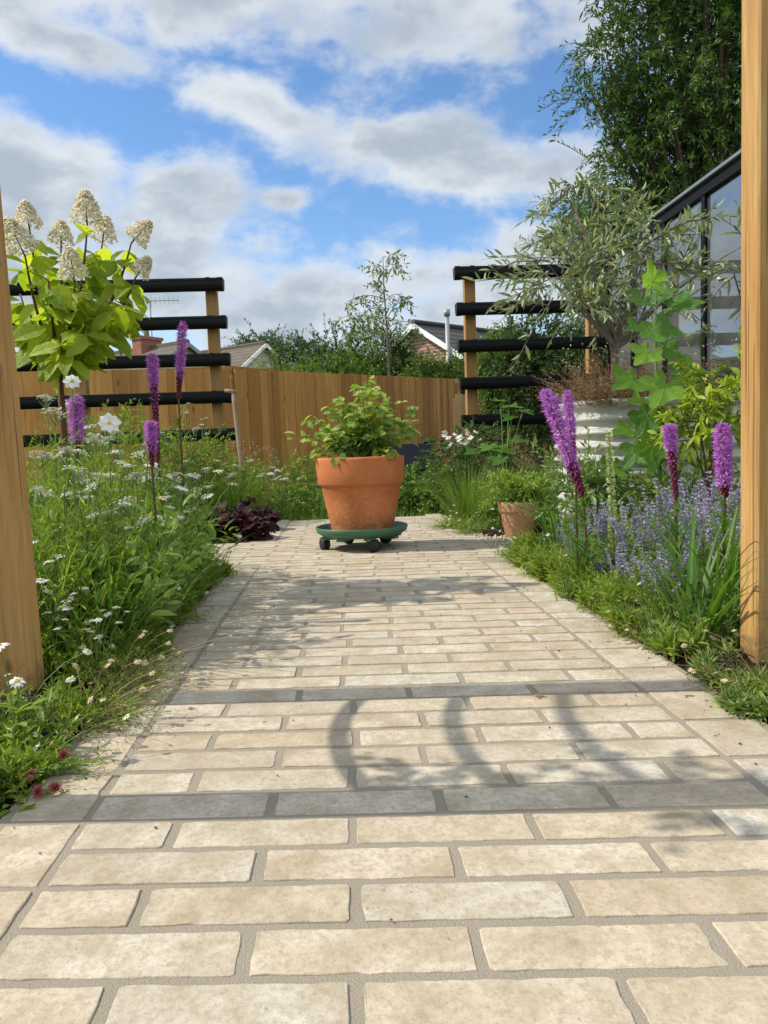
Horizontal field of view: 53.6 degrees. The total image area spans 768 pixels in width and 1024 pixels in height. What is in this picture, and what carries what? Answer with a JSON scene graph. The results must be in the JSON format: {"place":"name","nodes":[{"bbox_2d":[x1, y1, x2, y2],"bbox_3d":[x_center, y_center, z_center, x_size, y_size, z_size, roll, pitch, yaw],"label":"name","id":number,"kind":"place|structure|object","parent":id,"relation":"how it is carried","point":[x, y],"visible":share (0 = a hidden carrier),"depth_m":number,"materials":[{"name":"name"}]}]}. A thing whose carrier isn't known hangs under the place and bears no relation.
{"place":"outdoors","nodes":[
{"label":"outdoors","id":0,"kind":"place"},
{"bbox_2d":[0,577,219,818],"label":"flower bed","id":1,"kind":"object","parent":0,"point":[10,802],"visible":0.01,"depth_m":1.48,"materials":[{"name":"soil"}]},
{"bbox_2d":[0,643,65,745],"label":"daisy plant","id":2,"kind":"object","parent":1,"relation":"on","point":[14,694],"visible":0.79,"depth_m":1.28,"materials":[{"name":"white plant"}]},
{"bbox_2d":[0,648,91,749],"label":"fleabane clump","id":3,"kind":"object","parent":1,"relation":"on","point":[7,720],"visible":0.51,"depth_m":1.34,"materials":[{"name":"green plant"}]},
{"bbox_2d":[0,709,129,810],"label":"fleabane clump","id":4,"kind":"object","parent":1,"relation":"on","point":[68,765],"visible":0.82,"depth_m":1.20,"materials":[{"name":"green plant"}]},
{"bbox_2d":[29,394,112,574],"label":"yarrow plant","id":5,"kind":"object","parent":1,"relation":"on","point":[47,455],"visible":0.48,"depth_m":1.97,"materials":[{"name":"green plant"}]},
{"bbox_2d":[32,540,119,671],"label":"daisy plant","id":6,"kind":"object","parent":1,"relation":"on","point":[68,600],"visible":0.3,"depth_m":1.69,"materials":[{"name":"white plant"}]},
{"bbox_2d":[44,394,109,546],"bbox_3d":[-0.925,-0.015,2.335,0.315,0.687,0.280,-4,5,-21],"label":"blazing star","id":7,"kind":"object","parent":1,"relation":"on","point":[79,409],"visible":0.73,"depth_m":2.28,"materials":[{"name":"purple plant"}]},
{"bbox_2d":[3,189,152,546],"bbox_3d":[-1.108,-0.391,2.649,0.688,1.393,0.480,2,7,41],"label":"hydrangea tree","id":8,"kind":"object","parent":1,"relation":"on","point":[79,347],"visible":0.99,"depth_m":2.51,"materials":[{"name":"green plant"}]},
{"bbox_2d":[39,575,120,671],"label":"daisy plant","id":9,"kind":"object","parent":1,"relation":"on","point":[66,608],"visible":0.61,"depth_m":1.70,"materials":[{"name":"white plant"}]},
{"bbox_2d":[29,432,138,632],"bbox_3d":[-0.774,0.078,1.946,0.309,0.559,0.411,-3,5,-12],"label":"yarrow plant","id":10,"kind":"object","parent":1,"relation":"on","point":[73,480],"visible":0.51,"depth_m":1.91,"materials":[{"name":"green plant"}]},
{"bbox_2d":[35,511,146,648],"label":"broad leaved clump","id":11,"kind":"object","parent":1,"relation":"on","point":[93,565],"visible":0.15,"depth_m":1.86,"materials":[{"name":"green plant"}]},
{"bbox_2d":[52,606,132,690],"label":"daisy plant","id":12,"kind":"object","parent":1,"relation":"on","point":[104,661],"visible":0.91,"depth_m":1.63,"materials":[{"name":"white plant"}]},
{"bbox_2d":[84,413,128,543],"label":"cosmos plant","id":13,"kind":"object","parent":1,"relation":"on","point":[109,422],"visible":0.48,"depth_m":2.10,"materials":[{"name":"white plant"}]},
{"bbox_2d":[33,451,180,609],"bbox_3d":[-0.750,0.090,2.020,0.311,0.520,0.284,2,6,37],"label":"yarrow plant","id":14,"kind":"object","parent":1,"relation":"on","point":[86,497],"visible":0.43,"depth_m":2.00,"materials":[{"name":"white plant"}]},
{"bbox_2d":[29,490,197,609],"bbox_3d":[-0.711,0.137,2.031,0.435,0.425,0.374,-3,5,-17],"label":"broad leaved clump","id":15,"kind":"object","parent":1,"relation":"on","point":[168,522],"visible":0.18,"depth_m":2.02,"materials":[{"name":"green plant"}]},
{"bbox_2d":[34,517,196,654],"bbox_3d":[-0.703,0.189,1.822,0.603,0.356,0.594,-5,6,-30],"label":"strap leaf clump","id":16,"kind":"object","parent":1,"relation":"on","point":[113,617],"visible":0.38,"depth_m":1.76,"materials":[{"name":"green plant"}]},
{"bbox_2d":[0,417,236,795],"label":"bed foliage","id":17,"kind":"object","parent":1,"relation":"on","point":[24,764],"visible":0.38,"depth_m":1.79,"materials":[{"name":"green plant"}]},
{"bbox_2d":[65,625,182,677],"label":"fleabane clump","id":18,"kind":"object","parent":1,"relation":"on","point":[139,649],"visible":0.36,"depth_m":1.78,"materials":[{"name":"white plant"}]},
{"bbox_2d":[73,481,178,629],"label":"yarrow plant","id":19,"kind":"object","parent":1,"relation":"on","point":[125,514],"visible":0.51,"depth_m":1.94,"materials":[{"name":"green plant"}]},
{"bbox_2d":[58,544,207,652],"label":"broad leaved clump","id":20,"kind":"object","parent":1,"relation":"on","point":[155,615],"visible":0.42,"depth_m":1.85,"materials":[{"name":"green plant"}]},
{"bbox_2d":[107,431,200,590],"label":"yarrow plant","id":21,"kind":"object","parent":1,"relation":"on","point":[136,477],"visible":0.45,"depth_m":2.31,"materials":[{"name":"green plant"}]},
{"bbox_2d":[131,420,188,599],"bbox_3d":[-0.652,0.034,2.189,0.262,0.597,0.276,-4,5,-17],"label":"blazing star","id":22,"kind":"object","parent":1,"relation":"on","point":[151,431],"visible":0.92,"depth_m":2.16,"materials":[{"name":"purple plant"}]},
{"bbox_2d":[105,496,224,608],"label":"broad leaved clump","id":23,"kind":"object","parent":1,"relation":"on","point":[212,533],"visible":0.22,"depth_m":2.43,"materials":[{"name":"green plant"}]},
{"bbox_2d":[72,503,267,627],"bbox_3d":[-0.652,0.146,2.183,0.633,0.374,0.624,0,6,26],"label":"strap leaf clump","id":24,"kind":"object","parent":1,"relation":"on","point":[182,585],"visible":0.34,"depth_m":2.20,"materials":[{"name":"green plant"}]},
{"bbox_2d":[144,352,224,582],"bbox_3d":[-0.691,-0.102,2.463,0.280,0.822,0.306,-4,5,-23],"label":"blazing star","id":25,"kind":"object","parent":1,"relation":"on","point":[152,365],"visible":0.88,"depth_m":2.44,"materials":[{"name":"purple plant"}]},
{"bbox_2d":[142,463,239,574],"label":"daisy plant","id":26,"kind":"object","parent":1,"relation":"on","point":[207,495],"visible":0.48,"depth_m":2.99,"materials":[{"name":"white plant"}]},
{"bbox_2d":[160,403,221,568],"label":"gaura plant","id":27,"kind":"object","parent":1,"relation":"on","point":[186,413],"visible":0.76,"depth_m":2.83,"materials":[{"name":"green plant"}]},
{"bbox_2d":[156,320,227,568],"bbox_3d":[-0.718,-0.193,2.718,0.356,0.961,0.262,-4,5,-21],"label":"blazing star","id":28,"kind":"object","parent":1,"relation":"on","point":[179,361],"visible":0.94,"depth_m":2.68,"materials":[{"name":"purple plant"}]},
{"bbox_2d":[187,501,280,544],"bbox_3d":[-2.294,0.087,5.718,2.825,0.098,3.380,-2,5,-3],"label":"flower bed","id":29,"kind":"object","parent":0,"point":[221,542],"depth_m":4.17,"materials":[{"name":"soil"}]},
{"bbox_2d":[29,398,202,511],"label":"border bush","id":30,"kind":"object","parent":29,"relation":"on","point":[124,428],"visible":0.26,"depth_m":4.75,"materials":[{"name":"green plant"}]},
{"bbox_2d":[97,404,257,516],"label":"border bush","id":31,"kind":"object","parent":29,"relation":"on","point":[210,454],"visible":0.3,"depth_m":5.05,"materials":[{"name":"green plant"}]},
{"bbox_2d":[155,439,282,514],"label":"border bush","id":32,"kind":"object","parent":29,"relation":"on","point":[245,473],"visible":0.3,"depth_m":5.31,"materials":[{"name":"green plant"}]},
{"bbox_2d":[203,500,255,543],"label":"dark leaved plant","id":33,"kind":"object","parent":29,"relation":"on","point":[224,521],"visible":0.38,"depth_m":4.27,"materials":[{"name":"purple plant"}]},
{"bbox_2d":[184,457,287,517],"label":"flowering plant","id":34,"kind":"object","parent":29,"relation":"on","point":[236,501],"depth_m":5.00,"materials":[{"name":"green plant"}]},
{"bbox_2d":[180,486,447,520],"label":"lawn","id":35,"kind":"structure","parent":0,"point":[323,510],"depth_m":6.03,"materials":[{"name":"green plant"}]},
{"bbox_2d":[9,277,235,492],"bbox_3d":[-2.233,-0.818,5.867,2.159,1.861,0.211,-2,5,-3],"label":"gutter screen","id":36,"kind":"object","parent":35,"relation":"on","point":[213,322],"visible":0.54,"depth_m":5.79,"materials":[{"name":"black plastic"}]},
{"bbox_2d":[226,437,326,518],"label":"border bush","id":37,"kind":"object","parent":35,"relation":"on","point":[302,489],"visible":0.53,"depth_m":5.81,"materials":[{"name":"green plant"}]},
{"bbox_2d":[396,461,433,515],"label":"bush","id":38,"kind":"object","parent":35,"relation":"on","point":[416,499],"visible":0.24,"depth_m":5.70,"materials":[{"name":"green plant"}]},
{"bbox_2d":[388,441,443,505],"bbox_3d":[0.293,-0.331,6.392,0.484,0.525,0.411,-2,5,-3],"label":"storage box","id":39,"kind":"object","parent":35,"relation":"on","point":[408,452],"visible":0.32,"depth_m":6.41,"materials":[{"name":"black plastic"}]},
{"bbox_2d":[398,458,467,515],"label":"bush","id":40,"kind":"object","parent":35,"relation":"on","point":[423,496],"visible":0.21,"depth_m":5.60,"materials":[{"name":"green plant"}]},
{"bbox_2d":[453,262,617,464],"bbox_3d":[1.211,-0.975,6.049,1.284,1.903,0.211,-2,5,-3],"label":"gutter screen","id":41,"kind":"object","parent":35,"relation":"on","point":[470,346],"visible":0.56,"depth_m":5.94,"materials":[{"name":"black plastic"}]},
{"bbox_2d":[602,149,740,396],"bbox_3d":[3.052,-1.427,5.218,2.110,2.720,3.080,-2,5,-3],"label":"greenhouse","id":42,"kind":"object","parent":35,"relation":"on","point":[720,182],"visible":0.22,"depth_m":4.83,"materials":[{"name":"clear glass"}]},
{"bbox_2d":[0,0,740,365],"label":"sky","id":43,"kind":"structure","parent":0,"point":[273,149],"materials":[{"name":"blue"}]},
{"bbox_2d":[0,514,767,1023],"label":"path","id":44,"kind":"structure","parent":0,"point":[24,862],"depth_m":1.01,"materials":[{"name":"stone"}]},
{"bbox_2d":[8,658,213,750],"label":"fleabane clump","id":45,"kind":"object","parent":44,"relation":"on","point":[118,709],"visible":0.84,"depth_m":1.41,"materials":[{"name":"green plant"}]},
{"bbox_2d":[57,629,233,700],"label":"fleabane clump","id":46,"kind":"object","parent":44,"relation":"on","point":[131,671],"visible":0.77,"depth_m":1.62,"materials":[{"name":"green plant"}]},
{"bbox_2d":[225,506,275,542],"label":"dark leaved plant","id":47,"kind":"object","parent":44,"relation":"on","point":[259,524],"visible":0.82,"depth_m":4.23,"materials":[{"name":"purple plant"}]},
{"bbox_2d":[234,496,282,531],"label":"dark leaved plant","id":48,"kind":"object","parent":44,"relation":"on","point":[264,511],"visible":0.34,"depth_m":4.71,"materials":[{"name":"purple plant"}]},
{"bbox_2d":[316,521,407,551],"bbox_3d":[-0.108,0.120,3.764,0.455,0.112,0.455,-2,5,-3],"label":"plant dolly","id":49,"kind":"object","parent":44,"relation":"on","point":[328,533],"visible":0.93,"depth_m":3.59,"materials":[{"name":"green plastic"}]},
{"bbox_2d":[316,455,403,529],"bbox_3d":[-0.112,-0.088,3.746,0.433,0.369,0.433,-2,5,-3],"label":"terracotta pot","id":50,"kind":"object","parent":49,"relation":"on","point":[360,493],"visible":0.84,"depth_m":3.58,"materials":[{"name":"orange ceramic"}]},
{"bbox_2d":[285,375,421,467],"bbox_3d":[-0.156,-0.439,3.703,0.672,0.432,0.435,-2,5,-3],"label":"potted raspberry","id":51,"kind":"object","parent":50,"relation":"on","point":[359,439],"visible":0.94,"depth_m":3.65,"materials":[{"name":"green plant"}]},
{"bbox_2d":[498,500,538,536],"bbox_3d":[0.707,0.035,3.984,0.216,0.187,0.216,-2,5,-3],"label":"terracotta pot","id":52,"kind":"object","parent":44,"relation":"on","point":[512,512],"visible":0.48,"depth_m":3.91,"materials":[{"name":"orange ceramic"}]},
{"bbox_2d":[467,467,556,523],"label":"potted trailing plant","id":53,"kind":"object","parent":52,"relation":"on","point":[513,485],"visible":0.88,"depth_m":3.92,"materials":[{"name":"green plant"}]},
{"bbox_2d":[552,394,740,537],"bbox_3d":[1.597,-0.215,3.712,1.475,0.670,0.748,-2,5,-3],"label":"corrugated planter","id":54,"kind":"object","parent":44,"relation":"on","point":[598,422],"visible":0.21,"depth_m":3.36,"materials":[{"name":"beige paint"}]},
{"bbox_2d":[462,157,740,379],"bbox_3d":[1.161,-1.038,3.616,1.372,1.311,1.175,0,5,18],"label":"olive tree","id":55,"kind":"object","parent":54,"relation":"on","point":[614,335],"visible":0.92,"depth_m":3.54,"materials":[{"name":"green plant"}]},
{"bbox_2d":[524,334,740,407],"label":"dry rockery plant","id":56,"kind":"object","parent":54,"relation":"on","point":[587,391],"visible":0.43,"depth_m":3.35,"materials":[{"name":"brown plant"}]},
{"bbox_2d":[231,470,553,489],"bbox_3d":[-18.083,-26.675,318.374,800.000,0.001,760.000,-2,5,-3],"label":"ground","id":57,"kind":"structure","parent":0,"point":[316,484],"depth_m":12.02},
{"bbox_2d":[17,366,234,490],"bbox_3d":[-3.853,-1.068,9.937,3.852,1.662,0.126,-2,5,1],"label":"board fence","id":58,"kind":"object","parent":57,"relation":"on","point":[128,381],"visible":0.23,"depth_m":9.84,"materials":[{"name":"brown wood"}]},
{"bbox_2d":[102,294,208,369],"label":"house","id":59,"kind":"structure","parent":57,"relation":"on","point":[146,344],"depth_m":33.85,"materials":[{"name":"red tile"}]},
{"bbox_2d":[201,340,283,368],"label":"house","id":60,"kind":"structure","parent":57,"relation":"on","point":[241,352],"depth_m":37.13,"materials":[{"name":"grey tile"}]},
{"bbox_2d":[222,318,299,360],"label":"hedge shrub","id":61,"kind":"object","parent":57,"relation":"on","point":[245,340],"visible":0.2,"depth_m":40.63,"materials":[{"name":"green plant"}]},
{"bbox_2d":[260,328,338,370],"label":"hedge shrub","id":62,"kind":"object","parent":57,"relation":"on","point":[284,350],"visible":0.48,"depth_m":29.07,"materials":[{"name":"green plant"}]},
{"bbox_2d":[281,340,394,375],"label":"hedge shrub","id":63,"kind":"object","parent":57,"relation":"on","point":[340,365],"visible":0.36,"depth_m":15.97,"materials":[{"name":"green plant"}]},
{"bbox_2d":[299,313,377,373],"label":"hedge shrub","id":64,"kind":"object","parent":57,"relation":"on","point":[324,347],"visible":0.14,"depth_m":17.52,"materials":[{"name":"green plant"}]},
{"bbox_2d":[230,366,461,485],"bbox_3d":[-0.221,-1.454,12.441,0.126,1.741,6.297,1,6,34],"label":"board fence","id":65,"kind":"object","parent":57,"relation":"on","point":[273,406],"visible":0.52,"depth_m":11.00,"materials":[{"name":"brown wood"}]},
{"bbox_2d":[328,309,404,375],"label":"hedge shrub","id":66,"kind":"object","parent":57,"relation":"on","point":[374,362],"visible":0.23,"depth_m":18.00,"materials":[{"name":"green plant"}]},
{"bbox_2d":[330,249,430,375],"bbox_3d":[-0.050,-3.255,16.202,2.173,4.662,1.273,-2,5,-3],"label":"sapling","id":67,"kind":"object","parent":57,"relation":"on","point":[381,273],"visible":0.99,"depth_m":16.11,"materials":[{"name":"green plant"}]},
{"bbox_2d":[0,0,767,697],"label":"timber arch","id":68,"kind":"structure","parent":57,"relation":"on","point":[20,632],"depth_m":1.54,"materials":[{"name":"brown wood"}]},
{"bbox_2d":[372,321,430,376],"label":"hedge shrub","id":69,"kind":"object","parent":57,"relation":"on","point":[397,352],"visible":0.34,"depth_m":17.14,"materials":[{"name":"green plant"}]},
{"bbox_2d":[393,346,462,378],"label":"hedge shrub","id":70,"kind":"object","parent":57,"relation":"on","point":[424,369],"visible":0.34,"depth_m":16.57,"materials":[{"name":"green plant"}]},
{"bbox_2d":[373,309,585,392],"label":"house","id":71,"kind":"structure","parent":57,"relation":"on","point":[443,336],"depth_m":25.47,"materials":[{"name":"red brick"}]},
{"bbox_2d":[451,321,545,467],"bbox_3d":[1.741,-1.708,11.535,1.440,2.469,1.329,-2,5,-3],"label":"screen tree","id":72,"kind":"object","parent":57,"relation":"on","point":[489,409],"visible":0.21,"depth_m":11.38,"materials":[{"name":"green plant"}]},
{"bbox_2d":[453,379,558,470],"bbox_3d":[3.222,-1.533,12.864,4.084,1.585,0.126,-2,5,5],"label":"board fence","id":73,"kind":"object","parent":57,"relation":"on","point":[459,402],"visible":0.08,"depth_m":12.95,"materials":[{"name":"brown wood"}]},
{"bbox_2d":[478,288,585,475],"bbox_3d":[2.259,-1.893,11.079,1.788,2.880,1.646,-1,5,15],"label":"screen tree","id":74,"kind":"object","parent":57,"relation":"on","point":[532,366],"visible":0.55,"depth_m":10.87,"materials":[{"name":"green plant"}]},
{"bbox_2d":[530,313,605,450],"bbox_3d":[2.834,-1.726,10.530,1.551,2.604,1.638,0,5,22],"label":"screen tree","id":75,"kind":"object","parent":57,"relation":"on","point":[580,333],"visible":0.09,"depth_m":10.34,"materials":[{"name":"green plant"}]},
{"bbox_2d":[547,192,660,390],"bbox_3d":[3.908,-2.788,11.817,2.363,4.418,2.161,-5,6,-31],"label":"screen tree","id":76,"kind":"object","parent":57,"relation":"on","point":[603,234],"visible":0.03,"depth_m":11.79,"materials":[{"name":"green plant"}]},
{"bbox_2d":[528,0,741,323],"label":"tall tree","id":77,"kind":"object","parent":57,"relation":"on","point":[692,113],"visible":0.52,"depth_m":12.39,"materials":[{"name":"green plant"}]},
{"bbox_2d":[431,506,554,536],"bbox_3d":[1.242,-0.009,5.348,1.631,0.087,2.700,-2,5,-3],"label":"flower bed","id":78,"kind":"object","parent":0,"point":[493,532],"visible":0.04,"depth_m":4.12,"materials":[{"name":"soil"}]},
{"bbox_2d":[411,454,486,514],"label":"bush","id":79,"kind":"object","parent":78,"relation":"on","point":[430,484],"visible":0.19,"depth_m":5.44,"materials":[{"name":"green plant"}]},
{"bbox_2d":[411,448,515,522],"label":"ornamental grass","id":80,"kind":"object","parent":78,"relation":"on","point":[469,505],"depth_m":4.71,"materials":[{"name":"green plant"}]},
{"bbox_2d":[414,415,524,497],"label":"white daisy bush","id":81,"kind":"object","parent":78,"relation":"on","point":[484,430],"visible":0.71,"depth_m":5.29,"materials":[{"name":"green plant"}]},
{"bbox_2d":[463,398,533,495],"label":"broad leaved plant","id":82,"kind":"object","parent":78,"relation":"on","point":[498,459],"visible":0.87,"depth_m":4.72,"materials":[{"name":"green plant"}]},
{"bbox_2d":[463,461,557,527],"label":"bed foliage","id":83,"kind":"object","parent":78,"relation":"on","point":[492,515],"visible":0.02,"depth_m":4.62,"materials":[{"name":"green plant"}]},
{"bbox_2d":[549,582,767,723],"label":"flower bed","id":84,"kind":"object","parent":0,"point":[680,661],"visible":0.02,"depth_m":1.62,"materials":[{"name":"soil"}]},
{"bbox_2d":[481,473,635,549],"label":"strap leaf clump","id":85,"kind":"object","parent":84,"relation":"on","point":[544,526],"visible":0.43,"depth_m":3.02,"materials":[{"name":"green plant"}]},
{"bbox_2d":[504,424,648,538],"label":"leafy plant","id":86,"kind":"object","parent":84,"relation":"on","point":[558,477],"visible":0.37,"depth_m":3.12,"materials":[{"name":"green plant"}]},
{"bbox_2d":[543,390,612,577],"bbox_3d":[0.619,-0.062,2.434,0.291,0.655,0.270,-5,6,-35],"label":"blazing star","id":87,"kind":"object","parent":84,"relation":"on","point":[569,416],"visible":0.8,"depth_m":2.41,"materials":[{"name":"purple plant"}]},
{"bbox_2d":[538,388,625,585],"bbox_3d":[0.627,-0.057,2.368,0.305,0.657,0.306,-2,5,-3],"label":"blazing star","id":88,"kind":"object","parent":84,"relation":"on","point":[573,467],"visible":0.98,"depth_m":2.33,"materials":[{"name":"purple plant"}]},
{"bbox_2d":[584,430,633,567],"bbox_3d":[0.744,-0.001,2.450,0.204,0.523,0.197,-2,5,-3],"label":"mullein","id":89,"kind":"object","parent":84,"relation":"on","point":[609,490],"visible":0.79,"depth_m":2.45,"materials":[{"name":"green plant"}]},
{"bbox_2d":[550,447,668,527],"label":"leafy plant","id":90,"kind":"object","parent":84,"relation":"on","point":[625,489],"visible":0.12,"depth_m":3.14,"materials":[{"name":"green plant"}]},
{"bbox_2d":[502,529,739,662],"bbox_3d":[0.706,0.193,2.472,0.415,0.165,1.668,-2,5,-3],"label":"edge foliage","id":91,"kind":"object","parent":84,"relation":"on","point":[541,568],"visible":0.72,"depth_m":2.07,"materials":[{"name":"green plant"}]},
{"bbox_2d":[576,600,695,654],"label":"fleabane clump","id":92,"kind":"object","parent":84,"relation":"on","point":[633,631],"visible":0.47,"depth_m":1.85,"materials":[{"name":"green plant"}]},
{"bbox_2d":[522,486,767,721],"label":"bed foliage","id":93,"kind":"object","parent":84,"relation":"on","point":[731,702],"visible":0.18,"depth_m":1.86,"materials":[{"name":"green plant"}]},
{"bbox_2d":[600,501,692,569],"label":"catmint plant","id":94,"kind":"object","parent":84,"relation":"on","point":[633,521],"visible":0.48,"depth_m":2.41,"materials":[{"name":"purple plant"}]},
{"bbox_2d":[599,259,708,533],"bbox_3d":[1.062,-0.373,2.923,0.465,1.160,0.360,-2,5,-3],"label":"broad leaved vine","id":95,"kind":"object","parent":84,"relation":"on","point":[661,393],"visible":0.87,"depth_m":2.87,"materials":[{"name":"green plant"}]},
{"bbox_2d":[620,541,688,603],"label":"catmint plant","id":96,"kind":"object","parent":84,"relation":"on","point":[660,569],"visible":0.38,"depth_m":2.02,"materials":[{"name":"purple plant"}]},
{"bbox_2d":[559,490,761,632],"bbox_3d":[0.821,0.108,1.832,0.694,0.409,0.683,-5,6,-31],"label":"strap leaf clump","id":97,"kind":"object","parent":84,"relation":"on","point":[731,583],"visible":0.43,"depth_m":1.86,"materials":[{"name":"green plant"}]},
{"bbox_2d":[572,497,767,641],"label":"strap leaf clump","id":98,"kind":"object","parent":84,"relation":"on","point":[713,607],"visible":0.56,"depth_m":1.84,"materials":[{"name":"green plant"}]},
{"bbox_2d":[636,423,706,595],"bbox_3d":[0.794,0.026,2.060,0.304,0.534,0.297,-2,5,3],"label":"blazing star","id":99,"kind":"object","parent":84,"relation":"on","point":[670,437],"visible":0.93,"depth_m":2.04,"materials":[{"name":"purple plant"}]},
{"bbox_2d":[626,430,740,513],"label":"leafy plant","id":100,"kind":"object","parent":84,"relation":"on","point":[694,472],"visible":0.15,"depth_m":3.09,"materials":[{"name":"green plant"}]},
{"bbox_2d":[638,330,740,512],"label":"lime shrub","id":101,"kind":"object","parent":84,"relation":"on","point":[715,413],"visible":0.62,"depth_m":2.81,"materials":[{"name":"green plant"}]},
{"bbox_2d":[639,474,740,535],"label":"catmint plant","id":102,"kind":"object","parent":84,"relation":"on","point":[702,493],"visible":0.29,"depth_m":2.65,"materials":[{"name":"purple plant"}]},
{"bbox_2d":[637,629,767,725],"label":"fleabane clump","id":103,"kind":"object","parent":84,"relation":"on","point":[733,679],"visible":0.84,"depth_m":1.45,"materials":[{"name":"green plant"}]},
{"bbox_2d":[673,422,740,593],"bbox_3d":[0.871,0.033,1.972,0.288,0.530,0.341,-2,5,-3],"label":"blazing star","id":104,"kind":"object","parent":84,"relation":"on","point":[725,469],"visible":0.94,"depth_m":1.95,"materials":[{"name":"purple plant"}]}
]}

